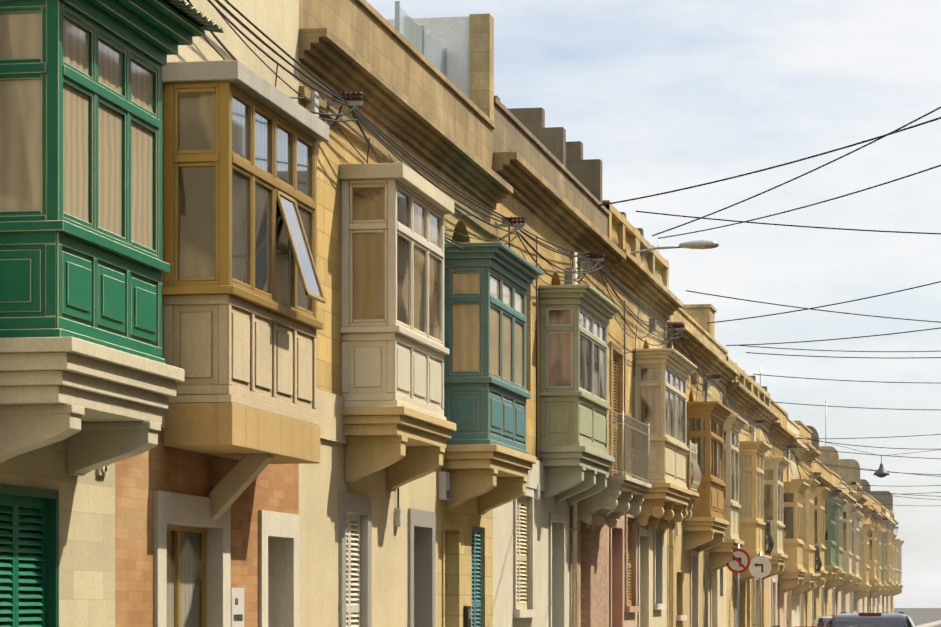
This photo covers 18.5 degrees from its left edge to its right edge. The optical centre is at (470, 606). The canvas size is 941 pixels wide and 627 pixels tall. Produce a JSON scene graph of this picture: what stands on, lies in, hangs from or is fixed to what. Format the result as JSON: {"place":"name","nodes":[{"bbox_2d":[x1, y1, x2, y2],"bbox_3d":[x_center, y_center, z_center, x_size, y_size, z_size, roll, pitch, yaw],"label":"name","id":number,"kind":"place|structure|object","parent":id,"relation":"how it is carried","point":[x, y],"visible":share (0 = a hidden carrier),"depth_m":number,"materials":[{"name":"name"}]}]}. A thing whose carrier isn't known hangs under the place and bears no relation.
{"place":"outdoors","nodes":[
{"label":"outdoors","id":0,"kind":"place"},
{"bbox_2d":[366,0,940,607],"label":"sky","id":1,"kind":"structure","parent":0,"point":[669,95],"materials":[{"name":"white"}]},
{"bbox_2d":[570,252,845,626],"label":"drainpipes","id":2,"kind":"object","parent":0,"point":[574,529],"visible":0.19,"depth_m":61.76,"materials":[{"name":"beige"}]},
{"bbox_2d":[657,235,825,457],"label":"roof antenna masts","id":3,"kind":"object","parent":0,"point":[760,384],"visible":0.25,"depth_m":127.20,"materials":[{"name":"metal"}]},
{"bbox_2d":[727,355,762,626],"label":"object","id":4,"kind":"structure","parent":0,"point":[743,398],"depth_m":79.57,"materials":[{"name":"stone"}]},
{"bbox_2d":[734,441,770,582],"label":"timber balcony","id":5,"kind":"object","parent":4,"relation":"attached to","point":[751,486],"visible":0.83,"depth_m":76.94,"materials":[{"name":"wood"}]},
{"bbox_2d":[750,420,764,432],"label":"cable bracket","id":6,"kind":"object","parent":4,"relation":"attached to","point":[761,422],"visible":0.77,"depth_m":81.79,"materials":[{"name":"metal"}]},
{"bbox_2d":[752,519,773,578],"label":"open balcony","id":7,"kind":"structure","parent":4,"relation":"attached to","point":[769,541],"depth_m":79.89,"materials":[{"name":"metal"}]},
{"bbox_2d":[749,376,779,626],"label":"house","id":8,"kind":"structure","parent":0,"point":[767,414],"depth_m":86.40,"materials":[{"name":"beige stone"}]},
{"bbox_2d":[762,457,790,579],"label":"timber balcony","id":9,"kind":"object","parent":8,"relation":"attached to","point":[774,468],"visible":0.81,"depth_m":84.20,"materials":[{"name":"wood"}]},
{"bbox_2d":[598,106,940,505],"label":"overhead wires","id":10,"kind":"object","parent":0,"point":[879,138],"visible":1,"depth_m":64.70,"materials":[{"name":"black rubber"}]},
{"bbox_2d":[769,399,796,626],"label":"house","id":11,"kind":"structure","parent":0,"point":[780,431],"depth_m":92.00,"materials":[{"name":"beige stone"}]},
{"bbox_2d":[784,445,796,455],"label":"cable bracket","id":12,"kind":"object","parent":11,"relation":"attached to","point":[794,447],"visible":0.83,"depth_m":94.58,"materials":[{"name":"metal"}]},
{"bbox_2d":[778,481,809,592],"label":"timber balcony","id":13,"kind":"object","parent":11,"relation":"attached to","point":[792,574],"visible":0.94,"depth_m":92.43,"materials":[{"name":"wood"}]},
{"bbox_2d":[787,416,808,626],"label":"house","id":14,"kind":"structure","parent":0,"point":[793,427],"depth_m":99.07,"materials":[{"name":"beige stone"}]},
{"bbox_2d":[791,479,819,595],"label":"timber balcony","id":15,"kind":"object","parent":14,"relation":"attached to","point":[810,576],"visible":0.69,"depth_m":98.20,"materials":[{"name":"wood"}]},
{"bbox_2d":[814,544,821,588],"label":"open balcony","id":16,"kind":"structure","parent":14,"relation":"attached to","point":[818,562],"depth_m":101.49,"materials":[{"name":"metal"}]},
{"bbox_2d":[794,421,820,625],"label":"house","id":17,"kind":"structure","parent":0,"point":[805,431],"depth_m":104.61,"materials":[{"name":"beige stone"}]},
{"bbox_2d":[810,472,820,478],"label":"cable bracket","id":18,"kind":"object","parent":17,"relation":"attached to","point":[818,474],"visible":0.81,"depth_m":107.37,"materials":[{"name":"metal"}]},
{"bbox_2d":[808,487,829,591],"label":"timber balcony","id":19,"kind":"object","parent":17,"relation":"attached to","point":[820,493],"visible":0.54,"depth_m":104.25,"materials":[{"name":"wood"}]},
{"bbox_2d":[807,426,828,625],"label":"house","id":20,"kind":"structure","parent":0,"point":[815,467],"depth_m":111.99,"materials":[{"name":"beige stone"}]},
{"bbox_2d":[825,502,840,582],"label":"timber balcony","id":21,"kind":"object","parent":20,"relation":"attached to","point":[831,567],"visible":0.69,"depth_m":110.60,"materials":[{"name":"wood"}]},
{"bbox_2d":[819,456,839,615],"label":"house","id":22,"kind":"structure","parent":0,"point":[826,594],"depth_m":118.40,"materials":[{"name":"beige stone"}]},
{"bbox_2d":[824,499,847,589],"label":"timber balcony","id":23,"kind":"object","parent":22,"relation":"attached to","point":[840,573],"visible":0.52,"depth_m":116.25,"materials":[{"name":"wood"}]},
{"bbox_2d":[819,446,847,614],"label":"house","id":24,"kind":"structure","parent":0,"point":[832,457],"depth_m":127.15,"materials":[{"name":"beige stone"}]},
{"bbox_2d":[835,503,856,591],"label":"timber balcony","id":25,"kind":"object","parent":24,"relation":"attached to","point":[849,576],"visible":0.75,"depth_m":123.74,"materials":[{"name":"wood"}]},
{"bbox_2d":[840,480,855,612],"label":"house","id":26,"kind":"structure","parent":0,"point":[849,498],"depth_m":130.33,"materials":[{"name":"beige stone"}]},
{"bbox_2d":[844,513,863,593],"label":"timber balcony","id":27,"kind":"object","parent":26,"relation":"attached to","point":[856,518],"visible":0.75,"depth_m":129.74,"materials":[{"name":"wood"}]},
{"bbox_2d":[839,459,867,612],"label":"house","id":28,"kind":"structure","parent":0,"point":[848,476],"depth_m":146.88,"materials":[{"name":"beige stone"}]},
{"bbox_2d":[849,487,862,612],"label":"house","id":29,"kind":"structure","parent":0,"point":[852,605],"depth_m":138.94,"materials":[{"name":"beige stone"}]},
{"bbox_2d":[187,0,897,537],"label":"overhead cables","id":30,"kind":"object","parent":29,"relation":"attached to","point":[461,214],"visible":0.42,"depth_m":37.26,"materials":[{"name":"black rubber"}]},
{"bbox_2d":[664,323,684,340],"bbox_3d":[4.311,-5.789,61.162,0.423,0.370,0.060,0,0,10],"label":"cable bracket","id":31,"kind":"object","parent":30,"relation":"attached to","point":[681,326],"visible":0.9,"depth_m":61.14,"materials":[{"name":"metal"}]},
{"bbox_2d":[703,374,720,389],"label":"cable bracket","id":32,"kind":"object","parent":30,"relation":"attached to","point":[717,377],"visible":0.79,"depth_m":69.01,"materials":[{"name":"metal"}]},
{"bbox_2d":[854,527,873,600],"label":"timber balcony","id":33,"kind":"object","parent":29,"relation":"attached to","point":[862,591],"visible":0.81,"depth_m":139.46,"materials":[{"name":"wood"}]},
{"bbox_2d":[862,491,872,612],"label":"house","id":34,"kind":"structure","parent":0,"point":[866,508],"depth_m":150.31,"materials":[{"name":"beige stone"}]},
{"bbox_2d":[863,524,880,590],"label":"timber balcony","id":35,"kind":"object","parent":34,"relation":"attached to","point":[873,579],"visible":0.48,"depth_m":148.43,"materials":[{"name":"wood"}]},
{"bbox_2d":[860,479,877,612],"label":"house","id":36,"kind":"structure","parent":0,"point":[866,489],"depth_m":157.18,"materials":[{"name":"beige stone"}]},
{"bbox_2d":[868,529,884,598],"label":"timber balcony","id":37,"kind":"object","parent":36,"relation":"attached to","point":[878,590],"visible":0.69,"depth_m":153.93,"materials":[{"name":"wood"}]},
{"bbox_2d":[872,497,881,612],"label":"house","id":38,"kind":"structure","parent":0,"point":[877,515],"depth_m":160.88,"materials":[{"name":"beige stone"}]},
{"bbox_2d":[874,531,889,597],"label":"timber balcony","id":39,"kind":"object","parent":38,"relation":"attached to","point":[883,560],"visible":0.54,"depth_m":160.73,"materials":[{"name":"wood"}]},
{"bbox_2d":[876,501,886,612],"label":"house","id":40,"kind":"structure","parent":0,"point":[878,598],"depth_m":168.37,"materials":[{"name":"beige stone"}]},
{"bbox_2d":[886,531,893,591],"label":"timber balcony","id":41,"kind":"object","parent":40,"relation":"attached to","point":[888,561],"visible":0.48,"depth_m":167.66,"materials":[{"name":"wood"}]},
{"bbox_2d":[870,491,898,612],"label":"house","id":42,"kind":"structure","parent":0,"point":[885,498],"depth_m":190.83,"materials":[{"name":"beige stone"}]},
{"bbox_2d":[891,540,904,596],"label":"timber balcony","id":43,"kind":"object","parent":42,"relation":"attached to","point":[900,543],"visible":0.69,"depth_m":186.01,"materials":[{"name":"wood"}]},
{"bbox_2d":[881,505,890,612],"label":"house","id":44,"kind":"structure","parent":0,"point":[883,598],"depth_m":174.20,"materials":[{"name":"beige stone"}]},
{"bbox_2d":[883,534,897,596],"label":"timber balcony","id":45,"kind":"object","parent":44,"relation":"attached to","point":[893,585],"visible":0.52,"depth_m":172.89,"materials":[{"name":"wood"}]},
{"bbox_2d":[886,509,895,612],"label":"house","id":46,"kind":"structure","parent":0,"point":[891,523],"depth_m":181.32,"materials":[{"name":"beige stone"}]},
{"bbox_2d":[887,539,900,595],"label":"timber balcony","id":47,"kind":"object","parent":46,"relation":"attached to","point":[896,541],"visible":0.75,"depth_m":179.21,"materials":[{"name":"wood"}]},
{"bbox_2d":[894,608,940,625],"bbox_3d":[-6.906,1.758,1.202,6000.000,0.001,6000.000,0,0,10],"label":"ground sheet","id":48,"kind":"object","parent":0,"point":[919,616],"depth_m":620.55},
{"bbox_2d":[0,438,114,626],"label":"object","id":49,"kind":"structure","parent":48,"relation":"on","point":[57,545],"depth_m":21.77,"materials":[{"name":"brown stone"}]},
{"bbox_2d":[96,465,108,475],"bbox_3d":[-2.902,-1.144,22.886,0.051,0.220,0.220,0,0,10],"label":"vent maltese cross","id":50,"kind":"object","parent":49,"relation":"attached to","point":[102,471],"visible":0.33,"depth_m":22.85,"materials":[{"name":"stone"}]},
{"bbox_2d":[0,0,223,475],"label":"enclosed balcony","id":51,"kind":"structure","parent":49,"relation":"attached to","point":[89,374],"depth_m":20.55,"materials":[{"name":"wood"}]},
{"bbox_2d":[115,0,299,626],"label":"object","id":52,"kind":"structure","parent":48,"relation":"on","point":[183,558],"depth_m":26.35,"materials":[{"name":"beige stone"}]},
{"bbox_2d":[231,587,243,626],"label":"intercom panel","id":53,"kind":"object","parent":52,"relation":"attached to","point":[237,607],"visible":1,"depth_m":26.92,"materials":[{"name":"white plastic"}]},
{"bbox_2d":[162,60,328,519],"bbox_3d":[-1.894,-2.676,26.097,0.874,3.856,3.380,0,0,10],"label":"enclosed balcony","id":54,"kind":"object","parent":52,"relation":"attached to","point":[242,292],"visible":1,"depth_m":24.97,"materials":[{"name":"orange"}]},
{"bbox_2d":[299,0,458,626],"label":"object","id":55,"kind":"structure","parent":48,"relation":"on","point":[364,562],"depth_m":31.86,"materials":[{"name":"stone"}]},
{"bbox_2d":[305,91,318,116],"bbox_3d":[-1.625,-5.139,29.707,0.100,0.270,0.180,0,0,10],"label":"junction box","id":56,"kind":"object","parent":55,"relation":"attached to","point":[313,105],"visible":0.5,"depth_m":29.62,"materials":[{"name":"white plastic"}]},
{"bbox_2d":[323,91,362,124],"bbox_3d":[-1.338,-5.209,30.376,0.423,0.370,0.060,0,0,10],"label":"cable bracket","id":57,"kind":"object","parent":55,"relation":"attached to","point":[354,98],"visible":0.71,"depth_m":30.35,"materials":[{"name":"metal"}]},
{"bbox_2d":[339,163,455,490],"bbox_3d":[-0.791,-3.049,32.533,0.720,3.410,3.020,0,0,10],"label":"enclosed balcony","id":58,"kind":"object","parent":55,"relation":"attached to","point":[396,423],"visible":1,"depth_m":31.30,"materials":[{"name":"beige wood"}]},
{"bbox_2d":[394,237,727,535],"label":"wall conduits and boxes","id":59,"kind":"object","parent":55,"relation":"attached to","point":[398,516],"visible":0.54,"depth_m":47.21,"materials":[{"name":"white plastic"}]},
{"bbox_2d":[386,16,512,626],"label":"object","id":60,"kind":"structure","parent":48,"relation":"on","point":[465,553],"depth_m":38.73,"materials":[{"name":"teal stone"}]},
{"bbox_2d":[395,1,446,76],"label":"glass railing","id":61,"kind":"object","parent":60,"relation":"attached to","point":[421,40],"visible":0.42,"depth_m":38.60,"materials":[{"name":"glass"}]},
{"bbox_2d":[439,472,449,499],"bbox_3d":[-0.329,-1.529,36.785,0.094,0.350,0.270,0,0,10],"label":"alarm box","id":62,"kind":"object","parent":60,"relation":"attached to","point":[444,485],"visible":1,"depth_m":36.66,"materials":[{"name":"white plastic"}]},
{"bbox_2d":[463,606,470,626],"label":"intercom box","id":63,"kind":"object","parent":60,"relation":"attached to","point":[466,616],"visible":1,"depth_m":38.33,"materials":[{"name":"black plastic"}]},
{"bbox_2d":[469,13,493,121],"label":"rooftop pillar","id":64,"kind":"structure","parent":60,"relation":"on","point":[481,61],"depth_m":40.24,"materials":[{"name":"stone"}]},
{"bbox_2d":[442,242,542,514],"bbox_3d":[0.306,-2.929,38.290,0.800,3.350,3.360,0,0,10],"label":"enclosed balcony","id":65,"kind":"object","parent":60,"relation":"attached to","point":[489,461],"visible":0.94,"depth_m":36.96,"materials":[{"name":"wood"}]},
{"bbox_2d":[495,217,524,241],"bbox_3d":[0.557,-5.289,40.704,0.423,0.370,0.060,0,0,10],"label":"cable bracket","id":66,"kind":"object","parent":60,"relation":"attached to","point":[518,220],"visible":0.77,"depth_m":40.68,"materials":[{"name":"metal"}]},
{"bbox_2d":[493,96,589,626],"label":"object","id":67,"kind":"structure","parent":48,"relation":"on","point":[530,561],"depth_m":43.97,"materials":[{"name":"beige stone"}]},
{"bbox_2d":[538,284,620,504],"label":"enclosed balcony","id":68,"kind":"structure","parent":67,"relation":"attached to","point":[577,459],"depth_m":44.72,"materials":[{"name":"wood"}]},
{"bbox_2d":[566,141,625,626],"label":"facade","id":69,"kind":"structure","parent":48,"relation":"on","point":[585,189],"depth_m":50.54,"materials":[{"name":"beige stone"}]},
{"bbox_2d":[579,253,603,274],"bbox_3d":[2.037,-5.769,48.769,0.423,0.370,0.060,0,0,10],"label":"cable bracket","id":70,"kind":"object","parent":69,"relation":"attached to","point":[599,258],"visible":0.83,"depth_m":48.75,"materials":[{"name":"metal"}]},
{"bbox_2d":[577,411,651,530],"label":"open balcony","id":71,"kind":"structure","parent":69,"relation":"attached to","point":[619,496],"depth_m":49.35,"materials":[{"name":"stone"}]},
{"bbox_2d":[602,200,653,626],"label":"house","id":72,"kind":"structure","parent":48,"relation":"on","point":[631,274],"depth_m":54.22,"materials":[{"name":"stone"}]},
{"bbox_2d":[630,240,718,254],"bbox_3d":[3.538,-6.468,52.662,1.970,0.368,0.270,0,0,10],"label":"street lamp","id":73,"kind":"object","parent":72,"relation":"attached to","point":[702,244],"visible":0.92,"depth_m":52.49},
{"bbox_2d":[620,212,682,626],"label":"house","id":74,"kind":"structure","parent":48,"relation":"on","point":[657,296],"depth_m":58.91,"materials":[{"name":"brown stone"}]},
{"bbox_2d":[633,348,696,531],"bbox_3d":[3.919,-3.254,57.981,0.800,3.440,4.300,0,0,10],"label":"enclosed balcony","id":75,"kind":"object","parent":74,"relation":"attached to","point":[660,390],"visible":0.94,"depth_m":56.23,"materials":[{"name":"wood"}]},
{"bbox_2d":[659,440,700,531],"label":"open balcony","id":76,"kind":"structure","parent":74,"relation":"attached to","point":[687,509],"depth_m":60.62,"materials":[{"name":"metal"}]},
{"bbox_2d":[667,308,716,626],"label":"ochre house","id":77,"kind":"structure","parent":48,"relation":"on","point":[687,588],"depth_m":65.45,"materials":[{"name":"beige stone"}]},
{"bbox_2d":[683,401,732,552],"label":"enclosed balcony","id":78,"kind":"structure","parent":77,"relation":"attached to","point":[706,524],"depth_m":64.88,"materials":[{"name":"wood"}]},
{"bbox_2d":[682,304,739,626],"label":"cream house","id":79,"kind":"structure","parent":48,"relation":"on","point":[702,315],"depth_m":72.93,"materials":[{"name":"beige stone"}]},
{"bbox_2d":[708,415,747,570],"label":"timber balcony","id":80,"kind":"object","parent":79,"relation":"attached to","point":[720,556],"visible":0.56,"depth_m":69.85,"materials":[{"name":"wood"}]},
{"bbox_2d":[915,620,940,626],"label":"pavement","id":81,"kind":"structure","parent":0,"point":[935,623],"depth_m":258.67,"materials":[{"name":"concrete"}]},
{"bbox_2d":[726,544,749,626],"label":"road sign","id":82,"kind":"object","parent":81,"relation":"on","point":[739,563],"visible":0.85,"depth_m":69.86,"materials":[{"name":"metal"}]},
{"bbox_2d":[749,551,771,626],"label":"road sign","id":83,"kind":"object","parent":81,"relation":"on","point":[760,566],"visible":0.92,"depth_m":76.27,"materials":[{"name":"metal"}]},
{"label":"opposite house","id":84,"kind":"object","parent":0,"visible":0},
{"bbox_2d":[795,434,935,455],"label":"overhead cable","id":85,"kind":"object","parent":84,"relation":"attached to","point":[867,452],"visible":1,"depth_m":98.11,"materials":[{"name":"black rubber"}]},
{"bbox_2d":[873,456,889,477],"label":"street lamp","id":86,"kind":"object","parent":85,"relation":"hanging from","point":[881,472],"visible":1,"depth_m":97.90,"materials":[{"name":"metal"}]},
{"label":"road asphalt","id":87,"kind":"structure","parent":0,"visible":0},
{"bbox_2d":[771,625,856,626],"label":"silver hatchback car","id":88,"kind":"object","parent":87,"relation":"on","point":[809,626],"visible":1,"depth_m":37.88,"materials":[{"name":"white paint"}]},
{"bbox_2d":[812,615,834,625],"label":"car","id":89,"kind":"object","parent":87,"relation":"on","point":[822,620],"visible":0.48,"depth_m":85.74,"materials":[{"name":"silver paint"}]},
{"bbox_2d":[826,590,914,626],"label":"navy suv","id":90,"kind":"object","parent":87,"relation":"on","point":[870,619],"visible":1,"depth_m":51.35,"materials":[{"name":"paint"}]}
]}

